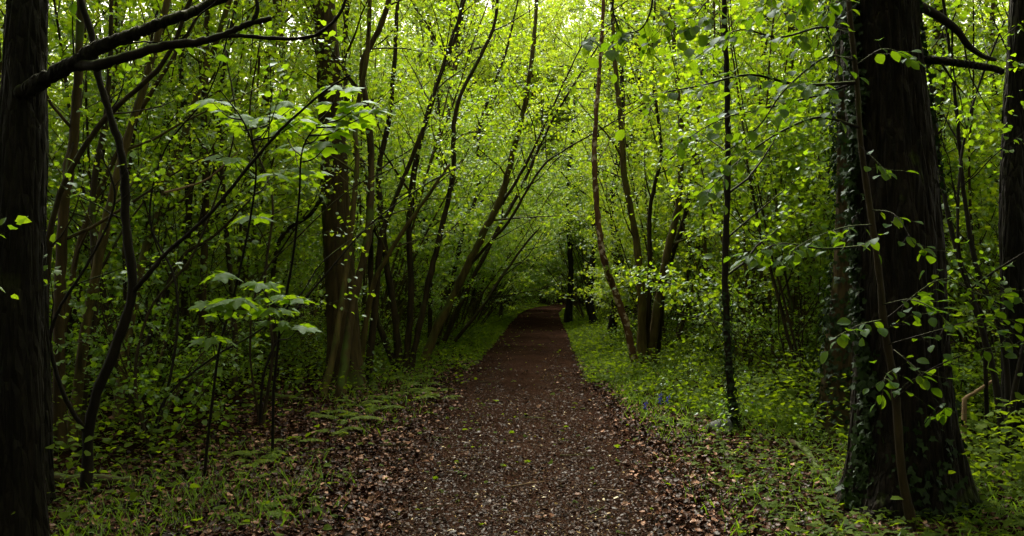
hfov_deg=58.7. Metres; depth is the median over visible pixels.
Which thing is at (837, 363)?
ivy tree
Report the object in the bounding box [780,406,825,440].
shrub
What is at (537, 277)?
arching tree
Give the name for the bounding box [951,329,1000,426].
shrub
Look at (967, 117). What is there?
hazel tree
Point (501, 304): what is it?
slender tree
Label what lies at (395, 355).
multi stem tree
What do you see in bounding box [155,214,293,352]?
shrub
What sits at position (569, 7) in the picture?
tall tree
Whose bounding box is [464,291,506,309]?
shrub
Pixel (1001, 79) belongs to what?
hazel tree
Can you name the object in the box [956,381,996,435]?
shrub
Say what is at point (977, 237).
hazel tree
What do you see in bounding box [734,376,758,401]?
shrub
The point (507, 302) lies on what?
arching tree
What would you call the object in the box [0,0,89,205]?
hazel tree
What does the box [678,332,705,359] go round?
shrub
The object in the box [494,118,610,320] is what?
arching tree
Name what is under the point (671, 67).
tall tree
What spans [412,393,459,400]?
fern
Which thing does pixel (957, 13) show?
tall tree
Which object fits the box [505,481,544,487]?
fallen twig
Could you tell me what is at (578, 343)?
ground cover
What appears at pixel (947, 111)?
hazel tree
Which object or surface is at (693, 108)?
tall tree
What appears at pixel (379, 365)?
shrub
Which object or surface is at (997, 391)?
hazel tree
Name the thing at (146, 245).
leaning tree
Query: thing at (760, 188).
slender tree
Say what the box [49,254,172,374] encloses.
shrub
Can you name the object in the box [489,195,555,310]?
arching tree
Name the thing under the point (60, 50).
hazel tree
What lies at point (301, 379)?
shrub
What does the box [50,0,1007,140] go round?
sky
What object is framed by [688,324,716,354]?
shrub
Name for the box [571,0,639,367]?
peeling tree
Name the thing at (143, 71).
tall tree
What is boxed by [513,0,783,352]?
hazel tree
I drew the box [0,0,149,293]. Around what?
hazel tree
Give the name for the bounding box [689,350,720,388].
shrub
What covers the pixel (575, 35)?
tall tree
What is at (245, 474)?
fern
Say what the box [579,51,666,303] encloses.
tall tree
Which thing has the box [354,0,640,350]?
arching tree
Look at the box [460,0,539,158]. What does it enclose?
tall tree
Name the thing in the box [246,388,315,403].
fallen branch
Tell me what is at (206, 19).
thicket tree
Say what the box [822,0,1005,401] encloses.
hazel tree
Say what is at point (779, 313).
shrub
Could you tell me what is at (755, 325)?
shrub
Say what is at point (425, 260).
hazel tree
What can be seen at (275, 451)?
fern
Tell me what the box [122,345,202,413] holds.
shrub
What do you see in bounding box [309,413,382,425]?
fern
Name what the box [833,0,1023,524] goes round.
oak tree
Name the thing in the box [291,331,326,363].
shrub
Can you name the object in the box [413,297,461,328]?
shrub
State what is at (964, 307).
shrub
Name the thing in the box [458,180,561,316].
arching tree
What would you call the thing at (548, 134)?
tall tree
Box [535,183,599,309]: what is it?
arching tree
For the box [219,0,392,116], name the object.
tall tree
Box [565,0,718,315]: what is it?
tall tree
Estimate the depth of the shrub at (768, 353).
15.49 m
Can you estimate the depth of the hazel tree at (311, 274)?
35.95 m
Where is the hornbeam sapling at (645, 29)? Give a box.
[568,0,1023,531]
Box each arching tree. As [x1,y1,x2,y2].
[315,44,533,351]
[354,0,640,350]
[360,69,538,344]
[408,91,588,338]
[419,0,697,363]
[429,149,577,334]
[439,146,590,327]
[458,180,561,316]
[463,172,573,322]
[465,137,582,320]
[471,166,566,315]
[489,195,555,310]
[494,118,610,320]
[497,177,561,309]
[504,196,562,306]
[517,143,622,315]
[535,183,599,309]
[541,188,598,309]
[546,136,630,315]
[550,217,583,307]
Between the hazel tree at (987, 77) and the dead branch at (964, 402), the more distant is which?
the hazel tree at (987, 77)
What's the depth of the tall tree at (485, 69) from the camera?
33.53 m
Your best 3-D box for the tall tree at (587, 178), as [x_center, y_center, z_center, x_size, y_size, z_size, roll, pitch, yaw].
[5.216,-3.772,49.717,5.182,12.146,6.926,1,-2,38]
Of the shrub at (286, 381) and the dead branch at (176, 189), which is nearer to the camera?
the dead branch at (176, 189)
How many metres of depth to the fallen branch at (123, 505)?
6.36 m
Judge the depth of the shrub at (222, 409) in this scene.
9.58 m
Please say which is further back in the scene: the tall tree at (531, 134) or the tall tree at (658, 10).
the tall tree at (531, 134)
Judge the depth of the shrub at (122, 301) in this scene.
16.27 m
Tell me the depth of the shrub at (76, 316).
17.35 m
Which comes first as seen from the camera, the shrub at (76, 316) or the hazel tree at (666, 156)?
the shrub at (76, 316)
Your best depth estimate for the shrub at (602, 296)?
43.42 m
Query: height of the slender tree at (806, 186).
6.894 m
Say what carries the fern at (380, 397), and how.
on the ground at (63, 456)
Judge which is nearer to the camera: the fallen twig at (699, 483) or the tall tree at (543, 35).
the fallen twig at (699, 483)
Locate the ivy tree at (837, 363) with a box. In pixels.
[808,0,852,438]
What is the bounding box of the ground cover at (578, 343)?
[11,296,1023,535]
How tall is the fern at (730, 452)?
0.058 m
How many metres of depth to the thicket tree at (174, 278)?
8.70 m
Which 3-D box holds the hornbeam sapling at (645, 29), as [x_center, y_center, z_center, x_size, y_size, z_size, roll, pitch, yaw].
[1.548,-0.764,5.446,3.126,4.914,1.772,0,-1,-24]
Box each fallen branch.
[54,471,133,485]
[100,500,145,516]
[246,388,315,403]
[787,439,833,485]
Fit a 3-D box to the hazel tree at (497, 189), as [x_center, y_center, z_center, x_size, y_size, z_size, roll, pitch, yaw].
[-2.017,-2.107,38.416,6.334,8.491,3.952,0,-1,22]
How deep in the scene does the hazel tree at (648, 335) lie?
16.67 m
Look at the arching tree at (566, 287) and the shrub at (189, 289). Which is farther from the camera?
the arching tree at (566, 287)
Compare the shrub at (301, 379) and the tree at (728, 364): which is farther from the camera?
the shrub at (301, 379)
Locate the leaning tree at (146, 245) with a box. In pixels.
[70,0,325,420]
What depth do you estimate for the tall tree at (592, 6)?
35.96 m
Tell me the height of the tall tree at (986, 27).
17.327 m
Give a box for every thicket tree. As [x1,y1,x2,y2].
[100,0,293,396]
[134,0,390,452]
[193,16,464,427]
[531,57,627,328]
[538,26,671,338]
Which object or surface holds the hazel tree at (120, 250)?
on the ground at (63, 456)
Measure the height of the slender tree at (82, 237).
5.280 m
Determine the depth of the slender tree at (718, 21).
21.99 m
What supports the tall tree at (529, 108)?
on the ground at (63, 456)
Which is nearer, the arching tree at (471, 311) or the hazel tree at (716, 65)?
the hazel tree at (716, 65)
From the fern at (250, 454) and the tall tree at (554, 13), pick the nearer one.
the fern at (250, 454)
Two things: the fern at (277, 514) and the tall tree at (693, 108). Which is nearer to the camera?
the fern at (277, 514)
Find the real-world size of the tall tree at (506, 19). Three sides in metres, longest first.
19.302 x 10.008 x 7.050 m
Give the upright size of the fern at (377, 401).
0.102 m
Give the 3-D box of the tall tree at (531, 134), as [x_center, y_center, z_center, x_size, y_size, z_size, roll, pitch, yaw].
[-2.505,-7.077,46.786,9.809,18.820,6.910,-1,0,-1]
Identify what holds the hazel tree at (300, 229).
on the ground at (63, 456)
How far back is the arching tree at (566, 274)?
35.47 m
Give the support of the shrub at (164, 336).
on the ground at (63, 456)
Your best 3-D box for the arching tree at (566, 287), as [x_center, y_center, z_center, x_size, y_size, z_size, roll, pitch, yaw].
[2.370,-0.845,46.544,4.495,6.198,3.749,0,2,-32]
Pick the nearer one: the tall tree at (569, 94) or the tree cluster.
the tree cluster
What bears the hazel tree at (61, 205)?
on the ground at (63, 456)
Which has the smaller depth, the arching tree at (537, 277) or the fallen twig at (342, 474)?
the fallen twig at (342, 474)
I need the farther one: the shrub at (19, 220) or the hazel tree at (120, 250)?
the hazel tree at (120, 250)
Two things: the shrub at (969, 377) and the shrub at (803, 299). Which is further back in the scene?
the shrub at (803, 299)
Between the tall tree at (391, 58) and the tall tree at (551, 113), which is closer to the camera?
the tall tree at (391, 58)
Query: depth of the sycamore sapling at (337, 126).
7.41 m
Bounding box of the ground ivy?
[48,403,1023,535]
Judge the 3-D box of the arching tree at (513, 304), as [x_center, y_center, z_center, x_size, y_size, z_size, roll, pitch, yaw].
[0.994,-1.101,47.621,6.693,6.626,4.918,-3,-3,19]
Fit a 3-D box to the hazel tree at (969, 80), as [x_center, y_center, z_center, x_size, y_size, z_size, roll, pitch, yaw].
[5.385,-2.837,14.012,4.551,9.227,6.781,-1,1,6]
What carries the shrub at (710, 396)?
on the ground at (63, 456)
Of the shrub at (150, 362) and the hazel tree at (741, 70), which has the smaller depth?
the shrub at (150, 362)
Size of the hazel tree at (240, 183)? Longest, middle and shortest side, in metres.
7.396 x 4.999 x 4.437 m
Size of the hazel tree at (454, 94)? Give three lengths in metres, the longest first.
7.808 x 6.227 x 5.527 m
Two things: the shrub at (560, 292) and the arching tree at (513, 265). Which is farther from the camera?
the shrub at (560, 292)
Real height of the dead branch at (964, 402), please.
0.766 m
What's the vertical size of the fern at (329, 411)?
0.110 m
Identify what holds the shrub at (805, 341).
on the ground at (63, 456)
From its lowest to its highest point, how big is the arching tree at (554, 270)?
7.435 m
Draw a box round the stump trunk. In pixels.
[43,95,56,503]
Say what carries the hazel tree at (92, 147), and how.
on the ground at (63, 456)
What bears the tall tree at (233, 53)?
on the ground at (63, 456)
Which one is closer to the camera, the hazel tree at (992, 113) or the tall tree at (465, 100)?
the hazel tree at (992, 113)
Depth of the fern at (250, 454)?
8.01 m
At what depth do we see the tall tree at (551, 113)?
71.53 m
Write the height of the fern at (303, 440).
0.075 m
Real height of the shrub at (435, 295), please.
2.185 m
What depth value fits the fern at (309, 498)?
6.50 m
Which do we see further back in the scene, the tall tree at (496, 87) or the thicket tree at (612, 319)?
the tall tree at (496, 87)
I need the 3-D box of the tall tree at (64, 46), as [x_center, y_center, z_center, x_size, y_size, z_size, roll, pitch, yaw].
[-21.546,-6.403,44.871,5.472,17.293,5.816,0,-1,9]
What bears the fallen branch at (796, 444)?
on the ground at (63, 456)
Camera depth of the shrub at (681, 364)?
14.73 m
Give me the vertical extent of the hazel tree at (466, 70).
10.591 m
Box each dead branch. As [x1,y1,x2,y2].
[164,150,239,192]
[961,380,991,450]
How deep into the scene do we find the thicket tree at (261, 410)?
9.72 m
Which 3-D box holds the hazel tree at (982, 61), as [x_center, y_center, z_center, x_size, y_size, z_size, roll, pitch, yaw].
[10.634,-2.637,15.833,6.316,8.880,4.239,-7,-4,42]
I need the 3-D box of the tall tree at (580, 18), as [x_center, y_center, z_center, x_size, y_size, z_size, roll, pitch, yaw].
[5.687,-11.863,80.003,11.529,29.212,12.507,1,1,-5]
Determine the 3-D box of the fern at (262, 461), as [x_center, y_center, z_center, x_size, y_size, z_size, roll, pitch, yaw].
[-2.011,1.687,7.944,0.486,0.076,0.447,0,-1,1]
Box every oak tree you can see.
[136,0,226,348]
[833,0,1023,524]
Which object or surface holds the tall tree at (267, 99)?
on the ground at (63, 456)
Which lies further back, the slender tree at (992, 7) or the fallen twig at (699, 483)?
the slender tree at (992, 7)
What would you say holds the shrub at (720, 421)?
on the ground at (63, 456)
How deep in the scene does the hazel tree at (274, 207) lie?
19.90 m
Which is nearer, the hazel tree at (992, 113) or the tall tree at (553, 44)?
the hazel tree at (992, 113)
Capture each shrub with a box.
[0,215,31,298]
[46,198,195,347]
[49,198,305,432]
[49,253,120,351]
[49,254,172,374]
[49,276,91,379]
[75,347,151,398]
[113,252,267,388]
[116,335,229,443]
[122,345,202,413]
[131,350,174,384]
[147,349,192,399]
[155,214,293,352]
[188,334,265,406]
[202,393,238,424]
[208,272,298,372]
[215,254,317,345]
[227,355,258,381]
[256,362,297,394]
[264,282,321,352]
[279,356,315,387]
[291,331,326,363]
[296,337,326,371]
[312,296,404,359]
[364,338,387,380]
[383,305,406,330]
[403,281,444,308]
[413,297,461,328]
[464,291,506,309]
[523,285,554,301]
[533,282,563,303]
[543,275,575,301]
[575,256,631,309]
[604,327,623,345]
[612,327,624,345]
[640,241,755,344]
[656,358,701,400]
[668,352,697,373]
[672,223,816,375]
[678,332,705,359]
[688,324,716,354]
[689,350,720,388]
[693,302,780,352]
[694,390,736,433]
[702,387,722,404]
[705,366,766,423]
[707,321,738,358]
[707,358,723,371]
[718,260,832,397]
[720,377,754,413]
[733,271,827,367]
[733,284,812,340]
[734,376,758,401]
[740,320,781,369]
[759,217,829,342]
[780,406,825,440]
[947,243,999,336]
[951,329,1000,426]
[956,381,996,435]
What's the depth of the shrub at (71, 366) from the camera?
11.26 m
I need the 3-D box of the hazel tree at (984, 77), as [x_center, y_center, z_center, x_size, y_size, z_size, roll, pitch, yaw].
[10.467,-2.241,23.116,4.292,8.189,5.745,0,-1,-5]
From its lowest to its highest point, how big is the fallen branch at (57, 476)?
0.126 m
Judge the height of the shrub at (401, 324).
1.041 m
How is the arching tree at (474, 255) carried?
on the ground at (63, 456)
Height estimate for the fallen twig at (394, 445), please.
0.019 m
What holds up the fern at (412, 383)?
on the ground at (63, 456)
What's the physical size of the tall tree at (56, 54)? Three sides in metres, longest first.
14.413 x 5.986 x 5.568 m
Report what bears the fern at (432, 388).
on the ground at (63, 456)
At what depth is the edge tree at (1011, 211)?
7.99 m
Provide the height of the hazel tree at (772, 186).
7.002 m
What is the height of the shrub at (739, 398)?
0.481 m
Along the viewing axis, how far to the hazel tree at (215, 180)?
22.67 m
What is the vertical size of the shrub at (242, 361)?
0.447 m
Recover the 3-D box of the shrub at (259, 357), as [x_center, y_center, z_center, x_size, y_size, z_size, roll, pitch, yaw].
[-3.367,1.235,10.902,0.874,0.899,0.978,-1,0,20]
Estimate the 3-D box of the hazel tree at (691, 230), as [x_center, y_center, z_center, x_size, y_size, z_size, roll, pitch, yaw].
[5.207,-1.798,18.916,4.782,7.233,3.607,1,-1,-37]
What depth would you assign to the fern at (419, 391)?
12.56 m
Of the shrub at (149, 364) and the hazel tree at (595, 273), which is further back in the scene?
the hazel tree at (595, 273)
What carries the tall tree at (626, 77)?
on the ground at (63, 456)
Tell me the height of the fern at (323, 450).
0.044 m
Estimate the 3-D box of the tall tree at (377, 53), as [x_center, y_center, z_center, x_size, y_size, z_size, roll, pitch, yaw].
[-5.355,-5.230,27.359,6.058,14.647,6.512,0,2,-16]
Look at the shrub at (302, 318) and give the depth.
18.59 m
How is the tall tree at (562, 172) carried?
on the ground at (63, 456)
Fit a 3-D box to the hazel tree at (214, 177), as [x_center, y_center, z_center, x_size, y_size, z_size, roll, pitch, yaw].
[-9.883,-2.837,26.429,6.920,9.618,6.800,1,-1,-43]
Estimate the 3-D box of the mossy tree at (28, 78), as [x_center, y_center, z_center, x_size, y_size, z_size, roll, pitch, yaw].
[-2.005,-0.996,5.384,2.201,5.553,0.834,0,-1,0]
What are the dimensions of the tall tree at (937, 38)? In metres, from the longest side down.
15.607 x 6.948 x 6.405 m
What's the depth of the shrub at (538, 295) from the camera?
61.48 m
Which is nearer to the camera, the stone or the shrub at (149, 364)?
the stone
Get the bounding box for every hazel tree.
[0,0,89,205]
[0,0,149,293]
[0,0,274,452]
[0,0,302,386]
[0,0,328,403]
[1,3,219,327]
[47,65,261,333]
[47,75,105,304]
[48,0,236,356]
[48,0,391,375]
[54,3,295,332]
[123,18,339,343]
[128,29,377,364]
[131,27,340,336]
[213,87,314,317]
[234,14,448,338]
[243,53,390,321]
[251,101,358,316]
[263,0,566,358]
[350,0,511,314]
[356,44,516,335]
[359,138,478,330]
[448,117,544,305]
[497,38,690,330]
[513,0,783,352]
[531,162,563,301]
[550,0,751,366]
[566,116,651,316]
[574,81,699,335]
[585,0,836,365]
[592,136,652,314]
[608,1,742,330]
[628,0,968,388]
[638,0,1008,402]
[647,13,822,321]
[650,0,826,346]
[667,0,827,353]
[720,0,1000,340]
[740,0,1000,278]
[797,12,1004,372]
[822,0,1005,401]
[920,0,1023,470]
[923,4,1008,273]
[926,0,1007,252]
[931,3,1008,283]
[946,1,1008,180]
[946,2,989,289]
[946,9,1006,338]
[947,2,1007,349]
[984,54,1004,88]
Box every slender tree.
[52,0,224,399]
[262,0,425,378]
[498,150,557,316]
[698,3,768,339]
[702,8,802,356]
[776,38,835,367]
[927,3,999,371]
[952,0,1008,357]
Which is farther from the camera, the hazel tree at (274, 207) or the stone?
the hazel tree at (274, 207)
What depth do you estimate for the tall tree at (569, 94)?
67.46 m
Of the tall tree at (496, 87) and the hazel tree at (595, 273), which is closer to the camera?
the hazel tree at (595, 273)
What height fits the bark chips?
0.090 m
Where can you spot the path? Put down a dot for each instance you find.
(528, 338)
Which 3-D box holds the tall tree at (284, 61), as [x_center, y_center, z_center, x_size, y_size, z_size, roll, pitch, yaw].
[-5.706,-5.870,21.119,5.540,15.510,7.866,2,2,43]
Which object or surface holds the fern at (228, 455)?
on the ground at (63, 456)
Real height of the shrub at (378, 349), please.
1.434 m
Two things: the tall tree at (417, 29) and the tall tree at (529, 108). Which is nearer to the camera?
the tall tree at (417, 29)
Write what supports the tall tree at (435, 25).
on the ground at (63, 456)
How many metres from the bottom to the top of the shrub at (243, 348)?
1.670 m
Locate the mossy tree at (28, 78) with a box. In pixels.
[0,0,346,535]
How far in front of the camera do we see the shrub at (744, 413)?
9.93 m
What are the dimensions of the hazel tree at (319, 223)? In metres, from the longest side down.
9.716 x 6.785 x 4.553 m
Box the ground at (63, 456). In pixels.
[49,289,1023,535]
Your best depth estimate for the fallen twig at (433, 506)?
6.22 m
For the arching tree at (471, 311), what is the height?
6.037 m
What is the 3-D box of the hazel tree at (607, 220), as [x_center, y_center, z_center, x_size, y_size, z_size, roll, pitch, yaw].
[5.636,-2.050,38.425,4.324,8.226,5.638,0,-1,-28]
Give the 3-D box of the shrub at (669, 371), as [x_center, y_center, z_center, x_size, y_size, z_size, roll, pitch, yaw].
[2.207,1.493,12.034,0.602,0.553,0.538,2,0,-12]
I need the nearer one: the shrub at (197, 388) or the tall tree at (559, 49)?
the shrub at (197, 388)
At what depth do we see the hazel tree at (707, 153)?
22.84 m
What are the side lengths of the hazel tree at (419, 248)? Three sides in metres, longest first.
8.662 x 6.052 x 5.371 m
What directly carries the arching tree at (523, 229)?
on the ground at (63, 456)
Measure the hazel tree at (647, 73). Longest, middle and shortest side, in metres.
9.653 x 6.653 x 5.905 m
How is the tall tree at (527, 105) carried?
on the ground at (63, 456)
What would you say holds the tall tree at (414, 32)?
on the ground at (63, 456)
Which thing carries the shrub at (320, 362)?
on the ground at (63, 456)
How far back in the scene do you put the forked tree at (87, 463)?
6.86 m
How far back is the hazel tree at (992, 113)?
12.95 m
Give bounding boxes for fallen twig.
[325,472,361,476]
[380,442,406,445]
[420,504,448,509]
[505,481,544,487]
[689,475,710,487]
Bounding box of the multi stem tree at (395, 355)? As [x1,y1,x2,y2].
[302,0,549,371]
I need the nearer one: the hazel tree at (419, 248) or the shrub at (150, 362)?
the shrub at (150, 362)
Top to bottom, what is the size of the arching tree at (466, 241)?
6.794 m
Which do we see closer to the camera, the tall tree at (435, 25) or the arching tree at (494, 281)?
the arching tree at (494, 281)
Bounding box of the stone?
[706,419,733,432]
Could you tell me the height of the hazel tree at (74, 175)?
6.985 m
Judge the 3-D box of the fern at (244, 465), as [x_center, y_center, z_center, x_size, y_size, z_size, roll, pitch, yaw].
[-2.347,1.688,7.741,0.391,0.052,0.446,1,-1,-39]
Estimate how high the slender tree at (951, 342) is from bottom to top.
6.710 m
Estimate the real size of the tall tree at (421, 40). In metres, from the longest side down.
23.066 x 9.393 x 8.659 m
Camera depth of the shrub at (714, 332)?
18.58 m
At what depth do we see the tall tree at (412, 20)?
31.64 m
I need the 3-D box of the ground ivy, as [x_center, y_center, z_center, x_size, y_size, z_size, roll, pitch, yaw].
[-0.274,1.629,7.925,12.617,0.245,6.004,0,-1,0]
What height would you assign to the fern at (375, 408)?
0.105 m
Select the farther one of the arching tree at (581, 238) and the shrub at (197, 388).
the arching tree at (581, 238)
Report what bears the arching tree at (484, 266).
on the ground at (63, 456)
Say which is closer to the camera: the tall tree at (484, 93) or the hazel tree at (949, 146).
the hazel tree at (949, 146)
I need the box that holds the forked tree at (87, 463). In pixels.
[43,0,350,493]
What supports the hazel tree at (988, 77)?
on the ground at (63, 456)
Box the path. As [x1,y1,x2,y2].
[340,302,696,535]
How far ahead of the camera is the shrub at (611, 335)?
21.74 m
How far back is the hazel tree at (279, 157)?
13.65 m
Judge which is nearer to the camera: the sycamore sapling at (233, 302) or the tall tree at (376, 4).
the sycamore sapling at (233, 302)
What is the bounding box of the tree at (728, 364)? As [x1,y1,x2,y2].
[657,0,816,431]
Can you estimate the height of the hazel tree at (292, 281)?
6.857 m
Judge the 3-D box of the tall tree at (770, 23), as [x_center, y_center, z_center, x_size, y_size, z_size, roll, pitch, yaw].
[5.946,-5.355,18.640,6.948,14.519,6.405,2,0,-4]
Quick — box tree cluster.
[231,0,500,396]
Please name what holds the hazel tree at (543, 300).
on the ground at (63, 456)
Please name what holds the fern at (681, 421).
on the ground at (63, 456)
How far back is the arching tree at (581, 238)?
40.34 m
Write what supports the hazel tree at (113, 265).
on the ground at (63, 456)
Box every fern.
[196,450,248,461]
[208,461,258,471]
[221,502,290,523]
[229,452,281,466]
[230,472,277,482]
[244,446,285,455]
[253,456,301,464]
[264,436,323,447]
[274,495,325,509]
[305,409,349,416]
[307,447,339,455]
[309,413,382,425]
[309,426,365,438]
[331,399,382,407]
[359,403,405,413]
[368,395,401,399]
[389,375,429,380]
[390,388,431,396]
[402,381,443,387]
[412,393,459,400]
[419,387,454,393]
[654,416,694,425]
[689,446,738,456]
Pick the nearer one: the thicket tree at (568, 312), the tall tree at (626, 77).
the thicket tree at (568, 312)
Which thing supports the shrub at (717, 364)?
on the ground at (63, 456)
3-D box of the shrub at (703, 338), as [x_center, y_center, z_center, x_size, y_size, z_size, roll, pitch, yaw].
[3.524,0.556,14.273,2.257,2.434,3.611,0,-1,-12]
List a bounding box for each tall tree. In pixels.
[1,4,92,151]
[2,0,264,330]
[49,0,100,153]
[54,0,288,370]
[125,0,395,348]
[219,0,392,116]
[223,0,335,368]
[246,0,426,329]
[336,0,516,317]
[353,2,440,166]
[365,0,567,307]
[374,1,449,141]
[374,6,434,303]
[389,0,545,316]
[396,5,502,101]
[397,0,575,298]
[398,0,553,148]
[414,19,507,308]
[418,23,526,159]
[453,0,521,303]
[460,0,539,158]
[494,0,586,301]
[495,60,545,295]
[496,0,586,300]
[496,0,589,166]
[497,42,546,169]
[503,1,590,298]
[512,115,567,301]
[515,34,581,298]
[523,17,605,300]
[528,0,670,216]
[535,0,610,97]
[541,21,609,206]
[541,84,602,299]
[544,0,671,282]
[552,0,654,156]
[556,0,717,326]
[561,0,719,327]
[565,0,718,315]
[575,8,674,305]
[576,96,625,307]
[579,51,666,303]
[615,0,775,328]
[616,0,782,336]
[626,0,774,164]
[659,0,826,349]
[692,0,830,314]
[923,0,997,123]
[932,1,945,152]
[950,0,1008,98]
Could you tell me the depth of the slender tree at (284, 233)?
13.75 m
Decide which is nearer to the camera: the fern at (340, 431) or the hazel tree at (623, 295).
the fern at (340, 431)
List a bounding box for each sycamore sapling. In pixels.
[186,89,325,474]
[240,85,392,451]
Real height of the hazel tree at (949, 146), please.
7.706 m
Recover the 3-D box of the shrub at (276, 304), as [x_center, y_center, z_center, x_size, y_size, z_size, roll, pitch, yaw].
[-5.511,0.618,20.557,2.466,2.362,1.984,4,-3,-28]
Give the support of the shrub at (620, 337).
on the ground at (63, 456)
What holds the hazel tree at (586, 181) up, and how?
on the ground at (63, 456)
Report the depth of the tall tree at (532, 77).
64.02 m
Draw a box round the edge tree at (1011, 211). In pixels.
[947,0,1023,463]
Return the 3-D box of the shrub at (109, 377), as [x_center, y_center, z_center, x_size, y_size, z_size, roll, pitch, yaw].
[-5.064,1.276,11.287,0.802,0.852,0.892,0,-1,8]
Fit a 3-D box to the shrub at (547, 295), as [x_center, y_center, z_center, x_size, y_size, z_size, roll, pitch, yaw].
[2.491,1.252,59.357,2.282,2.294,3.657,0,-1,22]
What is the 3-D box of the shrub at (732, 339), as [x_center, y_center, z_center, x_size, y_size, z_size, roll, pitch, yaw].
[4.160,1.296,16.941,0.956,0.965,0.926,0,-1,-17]
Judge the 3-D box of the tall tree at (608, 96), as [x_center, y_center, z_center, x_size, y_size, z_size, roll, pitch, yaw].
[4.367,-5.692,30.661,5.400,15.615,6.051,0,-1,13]
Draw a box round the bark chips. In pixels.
[297,322,751,535]
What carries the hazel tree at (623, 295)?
on the ground at (63, 456)
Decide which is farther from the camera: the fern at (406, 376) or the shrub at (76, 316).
the shrub at (76, 316)
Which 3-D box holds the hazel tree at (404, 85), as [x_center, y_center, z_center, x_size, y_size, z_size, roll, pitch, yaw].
[-4.492,-2.460,24.352,6.094,8.798,4.536,0,-1,28]
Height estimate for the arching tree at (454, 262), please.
6.896 m
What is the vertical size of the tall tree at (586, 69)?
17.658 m
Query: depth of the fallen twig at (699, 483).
6.95 m
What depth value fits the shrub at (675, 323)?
21.37 m
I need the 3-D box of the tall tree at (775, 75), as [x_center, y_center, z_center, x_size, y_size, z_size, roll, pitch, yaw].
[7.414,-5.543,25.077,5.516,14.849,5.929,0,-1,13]
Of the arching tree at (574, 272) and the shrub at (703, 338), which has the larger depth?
the arching tree at (574, 272)
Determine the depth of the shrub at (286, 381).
11.64 m

